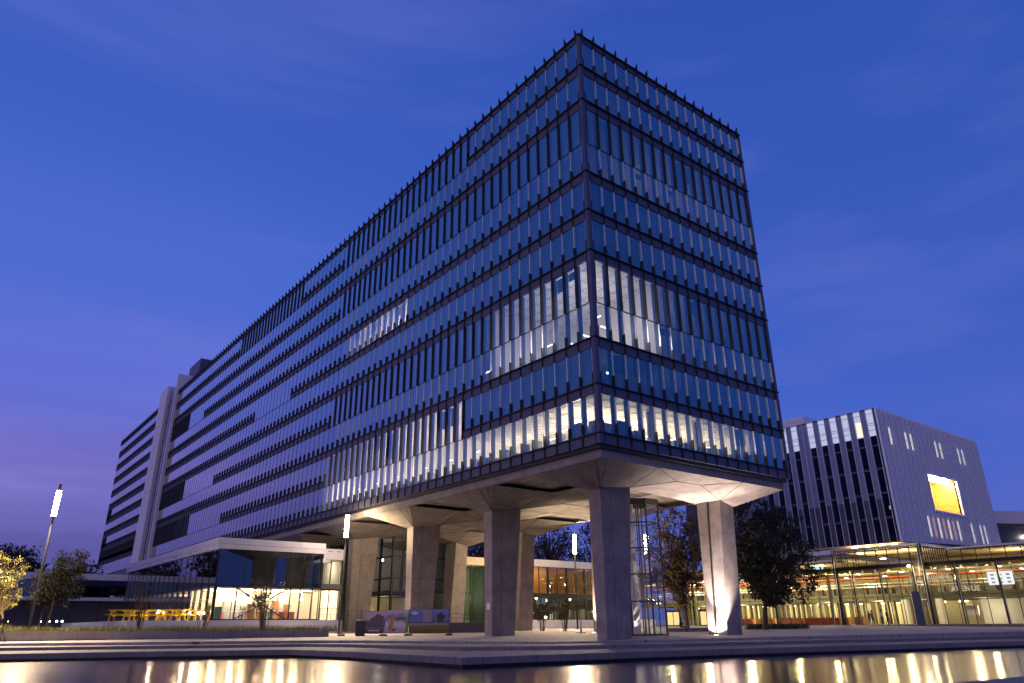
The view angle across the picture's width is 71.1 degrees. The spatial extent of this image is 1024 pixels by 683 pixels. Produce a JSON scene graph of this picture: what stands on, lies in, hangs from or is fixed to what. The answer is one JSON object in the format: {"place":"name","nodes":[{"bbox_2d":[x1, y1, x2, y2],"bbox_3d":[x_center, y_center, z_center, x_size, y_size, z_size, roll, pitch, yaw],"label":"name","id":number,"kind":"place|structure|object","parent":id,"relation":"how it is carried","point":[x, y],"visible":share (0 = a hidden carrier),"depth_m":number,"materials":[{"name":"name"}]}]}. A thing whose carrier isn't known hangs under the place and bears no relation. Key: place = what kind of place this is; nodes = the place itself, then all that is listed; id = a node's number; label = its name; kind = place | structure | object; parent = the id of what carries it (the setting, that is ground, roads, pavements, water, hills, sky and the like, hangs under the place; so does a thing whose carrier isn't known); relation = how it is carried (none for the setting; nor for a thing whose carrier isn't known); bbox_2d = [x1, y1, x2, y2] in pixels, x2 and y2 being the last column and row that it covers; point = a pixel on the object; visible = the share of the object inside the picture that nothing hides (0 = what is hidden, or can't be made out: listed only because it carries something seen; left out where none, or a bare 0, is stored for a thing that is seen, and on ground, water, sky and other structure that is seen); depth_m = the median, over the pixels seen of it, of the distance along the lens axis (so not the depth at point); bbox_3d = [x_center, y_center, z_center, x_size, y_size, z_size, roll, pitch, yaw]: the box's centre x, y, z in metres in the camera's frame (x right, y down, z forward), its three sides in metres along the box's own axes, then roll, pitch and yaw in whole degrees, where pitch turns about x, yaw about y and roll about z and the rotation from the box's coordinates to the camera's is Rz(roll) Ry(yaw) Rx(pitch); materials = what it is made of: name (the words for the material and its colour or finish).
{"place":"outdoors","nodes":[
{"label":"outdoors","id":0,"kind":"place"},
{"bbox_2d":[0,647,1023,682],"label":"pond water","id":1,"kind":"structure","parent":0,"point":[946,666],"depth_m":30.26,"materials":[{"name":"liquid"}]},
{"bbox_2d":[0,645,1023,667],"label":"pond wall","id":2,"kind":"structure","parent":1,"relation":"in","point":[462,666],"depth_m":42.37,"materials":[{"name":"grey concrete"}]},
{"bbox_2d":[0,625,1023,645],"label":"plaza","id":3,"kind":"structure","parent":0,"point":[549,635],"depth_m":57.16,"materials":[{"name":"grey concrete"}]},
{"bbox_2d":[0,619,7,642],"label":"tripod floodlight","id":4,"kind":"object","parent":3,"relation":"on","point":[4,621],"visible":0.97,"depth_m":53.97,"materials":[{"name":"metal"}]},
{"bbox_2d":[61,620,208,630],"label":"terrace","id":5,"kind":"structure","parent":3,"relation":"on","point":[151,623],"depth_m":66.81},
{"bbox_2d":[105,610,135,620],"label":"picnic table","id":6,"kind":"object","parent":5,"relation":"on","point":[116,614],"visible":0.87,"depth_m":68.98,"materials":[{"name":"yellow paint"}]},
{"bbox_2d":[118,611,150,620],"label":"picnic table","id":7,"kind":"object","parent":5,"relation":"on","point":[131,616],"visible":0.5,"depth_m":72.43,"materials":[{"name":"yellow paint"}]},
{"bbox_2d":[133,609,167,619],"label":"picnic table","id":8,"kind":"object","parent":5,"relation":"on","point":[148,614],"visible":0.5,"depth_m":69.12,"materials":[{"name":"yellow paint"}]},
{"bbox_2d":[155,609,189,619],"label":"picnic table","id":9,"kind":"object","parent":5,"relation":"on","point":[166,613],"visible":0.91,"depth_m":68.48,"materials":[{"name":"yellow paint"}]},
{"bbox_2d":[169,610,196,619],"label":"picnic table","id":10,"kind":"object","parent":5,"relation":"on","point":[188,617],"visible":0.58,"depth_m":71.41,"materials":[{"name":"yellow paint"}]},
{"bbox_2d":[0,630,328,641],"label":"planter wall","id":11,"kind":"structure","parent":3,"relation":"on","point":[67,635],"depth_m":58.93,"materials":[{"name":"concrete"}]},
{"bbox_2d":[120,537,343,632],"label":"restaurant pavilion","id":12,"kind":"structure","parent":3,"relation":"on","point":[223,570],"depth_m":75.33,"materials":[{"name":"white glass"}]},
{"bbox_2d":[125,572,131,597],"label":"upper window","id":13,"kind":"structure","parent":12,"relation":"in","point":[130,574],"depth_m":99.03,"materials":[{"name":"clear glass"}]},
{"bbox_2d":[128,571,135,597],"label":"upper window","id":14,"kind":"structure","parent":12,"relation":"in","point":[134,573],"depth_m":97.38,"materials":[{"name":"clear glass"}]},
{"bbox_2d":[132,570,139,596],"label":"upper window","id":15,"kind":"structure","parent":12,"relation":"in","point":[138,571],"depth_m":95.83,"materials":[{"name":"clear glass"}]},
{"bbox_2d":[136,569,143,596],"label":"upper window","id":16,"kind":"structure","parent":12,"relation":"in","point":[142,570],"depth_m":94.22,"materials":[{"name":"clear glass"}]},
{"bbox_2d":[141,568,147,595],"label":"upper window","id":17,"kind":"structure","parent":12,"relation":"in","point":[146,569],"depth_m":92.53,"materials":[{"name":"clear glass"}]},
{"bbox_2d":[144,567,151,593],"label":"upper window","id":18,"kind":"structure","parent":12,"relation":"in","point":[150,568],"depth_m":90.80,"materials":[{"name":"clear glass"}]},
{"bbox_2d":[148,565,156,594],"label":"upper window","id":19,"kind":"structure","parent":12,"relation":"in","point":[154,567],"depth_m":89.16,"materials":[{"name":"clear glass"}]},
{"bbox_2d":[153,564,161,593],"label":"upper window","id":20,"kind":"structure","parent":12,"relation":"in","point":[158,566],"depth_m":87.47,"materials":[{"name":"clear glass"}]},
{"bbox_2d":[157,563,165,592],"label":"upper window","id":21,"kind":"structure","parent":12,"relation":"in","point":[161,580],"depth_m":85.83,"materials":[{"name":"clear glass"}]},
{"bbox_2d":[162,562,170,592],"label":"upper window","id":22,"kind":"structure","parent":12,"relation":"in","point":[168,565],"depth_m":84.17,"materials":[{"name":"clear glass"}]},
{"bbox_2d":[167,560,176,591],"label":"upper window","id":23,"kind":"structure","parent":12,"relation":"in","point":[173,565],"depth_m":82.52,"materials":[{"name":"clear glass"}]},
{"bbox_2d":[172,559,181,590],"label":"upper window","id":24,"kind":"structure","parent":12,"relation":"in","point":[177,572],"depth_m":80.87,"materials":[{"name":"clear glass"}]},
{"bbox_2d":[178,557,187,589],"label":"upper window","id":25,"kind":"structure","parent":12,"relation":"in","point":[184,561],"depth_m":79.22,"materials":[{"name":"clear glass"}]},
{"bbox_2d":[183,556,192,589],"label":"upper window","id":26,"kind":"structure","parent":12,"relation":"in","point":[190,559],"depth_m":77.56,"materials":[{"name":"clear glass"}]},
{"bbox_2d":[189,554,198,588],"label":"upper window","id":27,"kind":"structure","parent":12,"relation":"in","point":[196,557],"depth_m":75.91,"materials":[{"name":"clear glass"}]},
{"bbox_2d":[195,552,205,587],"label":"upper window","id":28,"kind":"structure","parent":12,"relation":"in","point":[202,556],"depth_m":74.26,"materials":[{"name":"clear glass"}]},
{"bbox_2d":[202,551,211,586],"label":"upper window","id":29,"kind":"structure","parent":12,"relation":"in","point":[209,554],"depth_m":72.60,"materials":[{"name":"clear glass"}]},
{"bbox_2d":[208,549,219,585],"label":"upper window","id":30,"kind":"structure","parent":12,"relation":"in","point":[215,556],"depth_m":70.96,"materials":[{"name":"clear glass"}]},
{"bbox_2d":[120,549,323,620],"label":"window frame","id":31,"kind":"structure","parent":12,"relation":"in","point":[215,586],"depth_m":74.92,"materials":[{"name":"metal"}]},
{"bbox_2d":[216,549,245,585],"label":"upper window","id":32,"kind":"structure","parent":12,"relation":"in","point":[232,561],"depth_m":70.86,"materials":[{"name":"blue glass"}]},
{"bbox_2d":[243,550,269,585],"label":"upper window","id":33,"kind":"structure","parent":12,"relation":"in","point":[256,563],"depth_m":72.30,"materials":[{"name":"clear glass"}]},
{"bbox_2d":[267,551,288,586],"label":"upper window","id":34,"kind":"structure","parent":12,"relation":"in","point":[278,561],"depth_m":73.57,"materials":[{"name":"clear glass"}]},
{"bbox_2d":[286,552,304,586],"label":"upper window","id":35,"kind":"structure","parent":12,"relation":"in","point":[294,578],"depth_m":74.61,"materials":[{"name":"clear glass"}]},
{"bbox_2d":[303,553,323,587],"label":"upper window","id":36,"kind":"structure","parent":12,"relation":"in","point":[313,567],"depth_m":75.72,"materials":[{"name":"clear glass"}]},
{"bbox_2d":[335,514,348,633],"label":"street lamp","id":37,"kind":"object","parent":3,"relation":"on","point":[345,536],"visible":0.91,"depth_m":72.64,"materials":[{"name":"metal"}]},
{"bbox_2d":[337,611,361,635],"bbox_3d":[-14.441,25.359,64.513,2.446,2.112,0.622,-6,-22,14],"label":"fence","id":38,"kind":"object","parent":3,"relation":"on","point":[346,619],"visible":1,"depth_m":64.52,"materials":[{"name":"metal"}]},
{"bbox_2d":[355,620,365,635],"bbox_3d":[-13.601,25.596,64.109,0.925,1.358,0.770,5,-22,-13],"label":"waste container","id":39,"kind":"object","parent":3,"relation":"on","point":[359,626],"visible":1,"depth_m":63.85,"materials":[{"name":"plastic"}]},
{"bbox_2d":[359,611,385,635],"bbox_3d":[-12.481,25.257,64.248,2.478,2.078,0.560,-1,-22,0],"label":"fence banner","id":40,"kind":"object","parent":3,"relation":"on","point":[375,622],"visible":1,"depth_m":64.23,"materials":[{"name":"fabric"}]},
{"bbox_2d":[340,536,445,610],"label":"entrance lobby","id":41,"kind":"object","parent":3,"relation":"on","point":[387,594],"visible":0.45,"depth_m":96.49,"materials":[{"name":"glass"}]},
{"bbox_2d":[433,543,445,608],"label":"window","id":42,"kind":"structure","parent":41,"relation":"in","point":[439,584],"depth_m":91.58,"materials":[{"name":"clear glass"}]},
{"bbox_2d":[381,609,408,635],"bbox_3d":[-10.379,25.195,64.270,2.723,2.178,0.558,0,-22,0],"label":"fence banner","id":43,"kind":"object","parent":3,"relation":"on","point":[396,621],"visible":1,"depth_m":64.24,"materials":[{"name":"fabric"}]},
{"bbox_2d":[406,609,452,635],"bbox_3d":[-7.412,25.158,64.276,4.197,2.208,0.558,0,-22,0],"label":"fence banner","id":44,"kind":"object","parent":3,"relation":"on","point":[429,620],"visible":0.94,"depth_m":64.27,"materials":[{"name":"fabric"}]},
{"bbox_2d":[449,613,484,632],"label":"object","id":45,"kind":"structure","parent":3,"relation":"on","point":[473,627],"depth_m":73.38,"materials":[{"name":"grey concrete"}]},
{"bbox_2d":[463,557,484,622],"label":"revolving door box","id":46,"kind":"object","parent":3,"relation":"on","point":[474,603],"visible":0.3,"depth_m":95.53,"materials":[{"name":"green glass"}]},
{"bbox_2d":[0,639,1023,664],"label":"pond kerb","id":47,"kind":"structure","parent":3,"relation":"on","point":[464,657],"depth_m":42.52,"materials":[{"name":"concrete"}]},
{"bbox_2d":[0,635,1023,650],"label":"plaza step","id":48,"kind":"object","parent":3,"relation":"on","point":[467,647],"visible":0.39,"depth_m":48.48,"materials":[{"name":"concrete"}]},
{"bbox_2d":[532,597,550,630],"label":"shrub","id":49,"kind":"object","parent":3,"relation":"on","point":[541,625],"visible":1,"depth_m":76.58,"materials":[{"name":"green plant"}]},
{"bbox_2d":[556,593,573,630],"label":"shrub","id":50,"kind":"object","parent":3,"relation":"on","point":[564,614],"visible":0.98,"depth_m":76.39,"materials":[{"name":"green plant"}]},
{"bbox_2d":[573,532,578,628],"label":"street lamp","id":51,"kind":"object","parent":3,"relation":"on","point":[574,544],"visible":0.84,"depth_m":85.64,"materials":[{"name":"metal"}]},
{"bbox_2d":[637,506,703,627],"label":"plaza tree","id":52,"kind":"object","parent":3,"relation":"on","point":[676,578],"visible":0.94,"depth_m":87.05,"materials":[{"name":"green plant"}]},
{"bbox_2d":[668,628,708,631],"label":"seat wall","id":53,"kind":"structure","parent":3,"relation":"on","point":[688,629],"depth_m":69.13,"materials":[{"name":"concrete"}]},
{"bbox_2d":[743,623,809,628],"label":"hedge","id":54,"kind":"object","parent":3,"relation":"on","point":[780,626],"visible":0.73,"depth_m":76.71,"materials":[{"name":"green plant"}]},
{"bbox_2d":[733,498,821,629],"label":"plaza tree","id":55,"kind":"object","parent":3,"relation":"on","point":[766,585],"visible":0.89,"depth_m":75.11,"materials":[{"name":"green plant"}]},
{"bbox_2d":[637,541,1023,626],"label":"glass hall","id":56,"kind":"structure","parent":3,"relation":"on","point":[979,585],"depth_m":99.73,"materials":[{"name":"glass"}]},
{"bbox_2d":[667,610,679,625],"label":"door","id":57,"kind":"structure","parent":56,"relation":"in","point":[673,616],"depth_m":117.74,"materials":[{"name":"clear glass"}]},
{"bbox_2d":[699,609,707,625],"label":"door","id":58,"kind":"structure","parent":56,"relation":"in","point":[703,613],"depth_m":113.26,"materials":[{"name":"clear glass"}]},
{"bbox_2d":[685,407,1000,565],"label":"silver tower","id":59,"kind":"structure","parent":56,"relation":"on","point":[872,477],"depth_m":133.10,"materials":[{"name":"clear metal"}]},
{"bbox_2d":[779,490,785,505],"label":"window","id":60,"kind":"structure","parent":59,"relation":"in","point":[781,493],"depth_m":140.03,"materials":[{"name":"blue glass"}]},
{"bbox_2d":[784,429,788,452],"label":"blind window","id":61,"kind":"structure","parent":59,"relation":"in","point":[784,429],"depth_m":142.03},
{"bbox_2d":[787,453,792,482],"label":"window","id":62,"kind":"structure","parent":59,"relation":"in","point":[790,480],"depth_m":139.76,"materials":[{"name":"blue glass"}]},
{"bbox_2d":[789,484,796,504],"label":"window","id":63,"kind":"structure","parent":59,"relation":"in","point":[791,487],"depth_m":138.43,"materials":[{"name":"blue glass"}]},
{"bbox_2d":[791,427,799,451],"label":"blind window","id":64,"kind":"structure","parent":59,"relation":"in","point":[794,434],"depth_m":140.58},
{"bbox_2d":[792,506,799,526],"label":"window","id":65,"kind":"structure","parent":59,"relation":"in","point":[794,509],"depth_m":137.07,"materials":[{"name":"black glass"}]},
{"bbox_2d":[795,451,803,480],"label":"window","id":66,"kind":"structure","parent":59,"relation":"in","point":[797,454],"depth_m":138.57,"materials":[{"name":"black glass"}]},
{"bbox_2d":[799,482,807,502],"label":"window","id":67,"kind":"structure","parent":59,"relation":"in","point":[802,485],"depth_m":136.72,"materials":[{"name":"black glass"}]},
{"bbox_2d":[803,505,810,525],"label":"window","id":68,"kind":"structure","parent":59,"relation":"in","point":[805,507],"depth_m":135.19,"materials":[{"name":"black glass"}]},
{"bbox_2d":[806,527,814,548],"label":"window","id":69,"kind":"structure","parent":59,"relation":"in","point":[809,530],"depth_m":133.75,"materials":[{"name":"black glass"}]},
{"bbox_2d":[807,423,815,447],"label":"blind window","id":70,"kind":"structure","parent":59,"relation":"in","point":[810,430],"depth_m":138.01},
{"bbox_2d":[811,448,820,477],"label":"window","id":71,"kind":"structure","parent":59,"relation":"in","point":[813,450],"depth_m":136.02,"materials":[{"name":"black glass"}]},
{"bbox_2d":[816,480,824,500],"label":"window","id":72,"kind":"structure","parent":59,"relation":"in","point":[819,482],"depth_m":134.22,"materials":[{"name":"black glass"}]},
{"bbox_2d":[818,421,826,445],"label":"blind window","id":73,"kind":"structure","parent":59,"relation":"in","point":[821,428],"depth_m":136.29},
{"bbox_2d":[820,502,828,523],"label":"window","id":74,"kind":"structure","parent":59,"relation":"in","point":[822,505],"depth_m":132.67,"materials":[{"name":"black glass"}]},
{"bbox_2d":[822,445,832,475],"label":"window","id":75,"kind":"structure","parent":59,"relation":"in","point":[825,448],"depth_m":134.34,"materials":[{"name":"black glass"}]},
{"bbox_2d":[823,525,832,547],"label":"window","id":76,"kind":"structure","parent":59,"relation":"in","point":[826,528],"depth_m":131.11,"materials":[{"name":"black glass"}]},
{"bbox_2d":[828,478,836,498],"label":"window","id":77,"kind":"structure","parent":59,"relation":"in","point":[830,480],"depth_m":132.48,"materials":[{"name":"black glass"}]},
{"bbox_2d":[829,418,838,443],"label":"blind window","id":78,"kind":"structure","parent":59,"relation":"in","point":[833,425],"depth_m":134.58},
{"bbox_2d":[831,501,840,521],"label":"window","id":79,"kind":"structure","parent":59,"relation":"in","point":[834,503],"depth_m":130.94,"materials":[{"name":"black glass"}]},
{"bbox_2d":[834,443,844,473],"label":"window","id":80,"kind":"structure","parent":59,"relation":"in","point":[836,446],"depth_m":132.64,"materials":[{"name":"black glass"}]},
{"bbox_2d":[835,524,844,545],"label":"window","id":81,"kind":"structure","parent":59,"relation":"in","point":[838,526],"depth_m":129.41,"materials":[{"name":"black glass"}]},
{"bbox_2d":[839,476,848,496],"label":"window","id":82,"kind":"structure","parent":59,"relation":"in","point":[842,478],"depth_m":130.78,"materials":[{"name":"black glass"}]},
{"bbox_2d":[841,415,850,441],"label":"blind window","id":83,"kind":"structure","parent":59,"relation":"in","point":[844,422],"depth_m":132.90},
{"bbox_2d":[844,499,852,520],"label":"window","id":84,"kind":"structure","parent":59,"relation":"in","point":[847,505],"depth_m":129.25,"materials":[{"name":"black glass"}]},
{"bbox_2d":[846,441,856,471],"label":"window","id":85,"kind":"structure","parent":59,"relation":"in","point":[851,457],"depth_m":130.90,"materials":[{"name":"black glass"}]},
{"bbox_2d":[848,523,856,544],"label":"window","id":86,"kind":"structure","parent":59,"relation":"in","point":[851,528],"depth_m":127.69,"materials":[{"name":"black glass"}]},
{"bbox_2d":[852,474,860,495],"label":"window","id":87,"kind":"structure","parent":59,"relation":"in","point":[855,479],"depth_m":129.10,"materials":[{"name":"black glass"}]},
{"bbox_2d":[853,412,863,438],"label":"blind window","id":88,"kind":"structure","parent":59,"relation":"in","point":[857,419],"depth_m":131.64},
{"bbox_2d":[856,497,865,518],"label":"window","id":89,"kind":"structure","parent":59,"relation":"in","point":[859,501],"depth_m":127.53,"materials":[{"name":"black glass"}]},
{"bbox_2d":[858,438,869,469],"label":"window","id":90,"kind":"structure","parent":59,"relation":"in","point":[861,442],"depth_m":129.19,"materials":[{"name":"black glass"}]},
{"bbox_2d":[860,521,869,543],"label":"window","id":91,"kind":"structure","parent":59,"relation":"in","point":[864,528],"depth_m":125.98,"materials":[{"name":"black glass"}]},
{"bbox_2d":[864,472,873,493],"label":"window","id":92,"kind":"structure","parent":59,"relation":"in","point":[868,479],"depth_m":127.37,"materials":[{"name":"black glass"}]},
{"bbox_2d":[865,410,875,435],"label":"blind window","id":93,"kind":"structure","parent":59,"relation":"in","point":[869,417],"depth_m":129.47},
{"bbox_2d":[869,495,878,517],"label":"window","id":94,"kind":"structure","parent":59,"relation":"in","point":[872,500],"depth_m":125.80,"materials":[{"name":"black glass"}]},
{"bbox_2d":[870,435,882,467],"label":"window","id":95,"kind":"structure","parent":59,"relation":"in","point":[877,457],"depth_m":127.47,"materials":[{"name":"black glass"}]},
{"bbox_2d":[873,520,883,542],"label":"window","id":96,"kind":"structure","parent":59,"relation":"in","point":[877,526],"depth_m":124.27,"materials":[{"name":"black glass"}]},
{"bbox_2d":[877,469,886,491],"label":"window","id":97,"kind":"structure","parent":59,"relation":"in","point":[881,477],"depth_m":125.66,"materials":[{"name":"black glass"}]},
{"bbox_2d":[882,493,891,515],"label":"window","id":98,"kind":"structure","parent":59,"relation":"in","point":[885,498],"depth_m":124.09,"materials":[{"name":"black glass"}]},
{"bbox_2d":[886,518,896,541],"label":"window","id":99,"kind":"structure","parent":59,"relation":"in","point":[890,523],"depth_m":122.55,"materials":[{"name":"black glass"}]},
{"bbox_2d":[911,591,926,624],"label":"info totem","id":100,"kind":"object","parent":3,"relation":"on","point":[918,608],"visible":1,"depth_m":86.29,"materials":[{"name":"silver metal"}]},
{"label":"planting bed","id":101,"kind":"structure","parent":3,"relation":"on","visible":0},
{"bbox_2d":[0,550,30,627],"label":"young tree","id":102,"kind":"object","parent":101,"relation":"on","point":[6,587],"visible":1,"depth_m":61.20,"materials":[{"name":"green plant"}]},
{"bbox_2d":[26,568,56,626],"bbox_3d":[-41.955,23.255,64.324,3.290,5.633,3.526,16,-27,-35],"label":"garden tree","id":103,"kind":"object","parent":101,"relation":"on","point":[43,604],"visible":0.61,"depth_m":63.88,"materials":[{"name":"green plant"}]},
{"bbox_2d":[27,484,61,629],"bbox_3d":[-40.189,18.474,61.643,0.500,12.380,0.500,16,-27,-35],"label":"street lamp","id":104,"kind":"object","parent":101,"relation":"on","point":[56,503],"visible":0.85,"depth_m":61.88,"materials":[{"name":"metal"}]},
{"bbox_2d":[36,547,90,626],"bbox_3d":[-40.301,22.408,64.698,3.648,7.512,4.357,-4,-22,9],"label":"garden tree","id":105,"kind":"object","parent":101,"relation":"on","point":[62,579],"visible":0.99,"depth_m":64.33,"materials":[{"name":"green plant"}]},
{"bbox_2d":[132,576,155,629],"bbox_3d":[-32.010,22.515,61.599,2.355,4.771,2.176,-5,-22,12],"label":"shrub","id":106,"kind":"object","parent":101,"relation":"on","point":[138,620],"visible":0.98,"depth_m":61.57,"materials":[{"name":"green plant"}]},
{"bbox_2d":[0,623,338,631],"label":"grass","id":107,"kind":"structure","parent":101,"relation":"on","point":[164,627],"depth_m":60.96,"materials":[{"name":"green plant"}]},
{"bbox_2d":[193,598,219,626],"bbox_3d":[-26.626,23.863,62.465,2.069,2.869,1.486,-6,-22,13],"label":"shrub","id":108,"kind":"object","parent":101,"relation":"on","point":[205,618],"visible":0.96,"depth_m":62.29,"materials":[{"name":"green plant"}]},
{"bbox_2d":[246,573,285,629],"bbox_3d":[-21.892,23.028,63.494,2.290,5.161,3.252,-16,-26,34],"label":"shrub","id":109,"kind":"object","parent":101,"relation":"on","point":[261,604],"visible":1,"depth_m":63.07,"materials":[{"name":"green plant"}]},
{"bbox_2d":[0,0,1023,623],"label":"sky","id":110,"kind":"structure","parent":0,"point":[170,170],"materials":[{"name":"blue"}]},
{"bbox_2d":[630,498,668,635],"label":"stair tower","id":111,"kind":"structure","parent":0,"point":[640,503],"depth_m":60.13,"materials":[{"name":"black metal"}]},
{"bbox_2d":[554,624,828,627],"bbox_3d":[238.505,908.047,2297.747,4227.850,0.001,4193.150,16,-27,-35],"label":"ground","id":112,"kind":"structure","parent":0,"point":[662,625],"depth_m":101.30,"materials":[{"name":"grey concrete"}]},
{"bbox_2d":[0,540,49,571],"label":"distant tree","id":113,"kind":"object","parent":112,"relation":"on","point":[25,555],"visible":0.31,"depth_m":124.35,"materials":[{"name":"green plant"}]},
{"bbox_2d":[0,571,153,628],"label":"glass wing","id":114,"kind":"structure","parent":112,"relation":"on","point":[103,594],"depth_m":113.85,"materials":[{"name":"black glass"}]},
{"bbox_2d":[12,578,43,596],"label":"window","id":115,"kind":"structure","parent":114,"relation":"in","point":[25,593],"depth_m":109.16,"materials":[{"name":"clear glass"}]},
{"bbox_2d":[73,580,102,597],"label":"window","id":116,"kind":"structure","parent":114,"relation":"in","point":[93,588],"depth_m":114.40,"materials":[{"name":"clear glass"}]},
{"bbox_2d":[101,581,126,597],"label":"window","id":117,"kind":"structure","parent":114,"relation":"in","point":[111,589],"depth_m":116.17,"materials":[{"name":"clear glass"}]},
{"bbox_2d":[64,560,102,573],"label":"distant tree","id":118,"kind":"object","parent":112,"relation":"on","point":[92,569],"visible":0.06,"depth_m":153.29,"materials":[{"name":"green plant"}]},
{"bbox_2d":[97,29,790,639],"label":"office building","id":119,"kind":"structure","parent":112,"relation":"on","point":[517,321],"depth_m":67.95,"materials":[{"name":"glass"}]},
{"bbox_2d":[467,542,483,557],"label":"distant tree","id":120,"kind":"object","parent":112,"relation":"on","point":[471,551],"visible":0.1,"depth_m":122.54,"materials":[{"name":"green plant"}]},
{"bbox_2d":[534,527,591,561],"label":"distant tree","id":121,"kind":"object","parent":112,"relation":"on","point":[549,553],"visible":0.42,"depth_m":123.86,"materials":[{"name":"green plant"}]},
{"bbox_2d":[479,559,655,627],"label":"block","id":122,"kind":"structure","parent":112,"relation":"on","point":[553,579],"depth_m":104.93,"materials":[{"name":"orange glass"}]},
{"bbox_2d":[533,598,547,619],"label":"window","id":123,"kind":"structure","parent":122,"relation":"in","point":[535,600],"depth_m":100.83,"materials":[{"name":"clear glass"}]},
{"bbox_2d":[549,598,566,619],"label":"window","id":124,"kind":"structure","parent":122,"relation":"in","point":[554,603],"depth_m":102.49,"materials":[{"name":"clear glass"}]},
{"bbox_2d":[568,598,585,619],"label":"window","id":125,"kind":"structure","parent":122,"relation":"in","point":[581,602],"depth_m":104.80,"materials":[{"name":"clear glass"}]},
{"bbox_2d":[586,599,592,619],"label":"window","id":126,"kind":"structure","parent":122,"relation":"in","point":[589,602],"depth_m":106.24,"materials":[{"name":"clear glass"}]},
{"bbox_2d":[562,522,591,562],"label":"distant tree","id":127,"kind":"object","parent":112,"relation":"on","point":[585,532],"visible":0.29,"depth_m":125.62,"materials":[{"name":"green plant"}]},
{"bbox_2d":[993,511,1023,542],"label":"pale block","id":128,"kind":"structure","parent":112,"relation":"on","point":[1010,525],"depth_m":152.39,"materials":[{"name":"grey concrete"}]},
{"bbox_2d":[955,676,1023,682],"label":"pond bank","id":129,"kind":"structure","parent":0,"point":[1013,680],"depth_m":17.25,"materials":[{"name":"grey concrete"}]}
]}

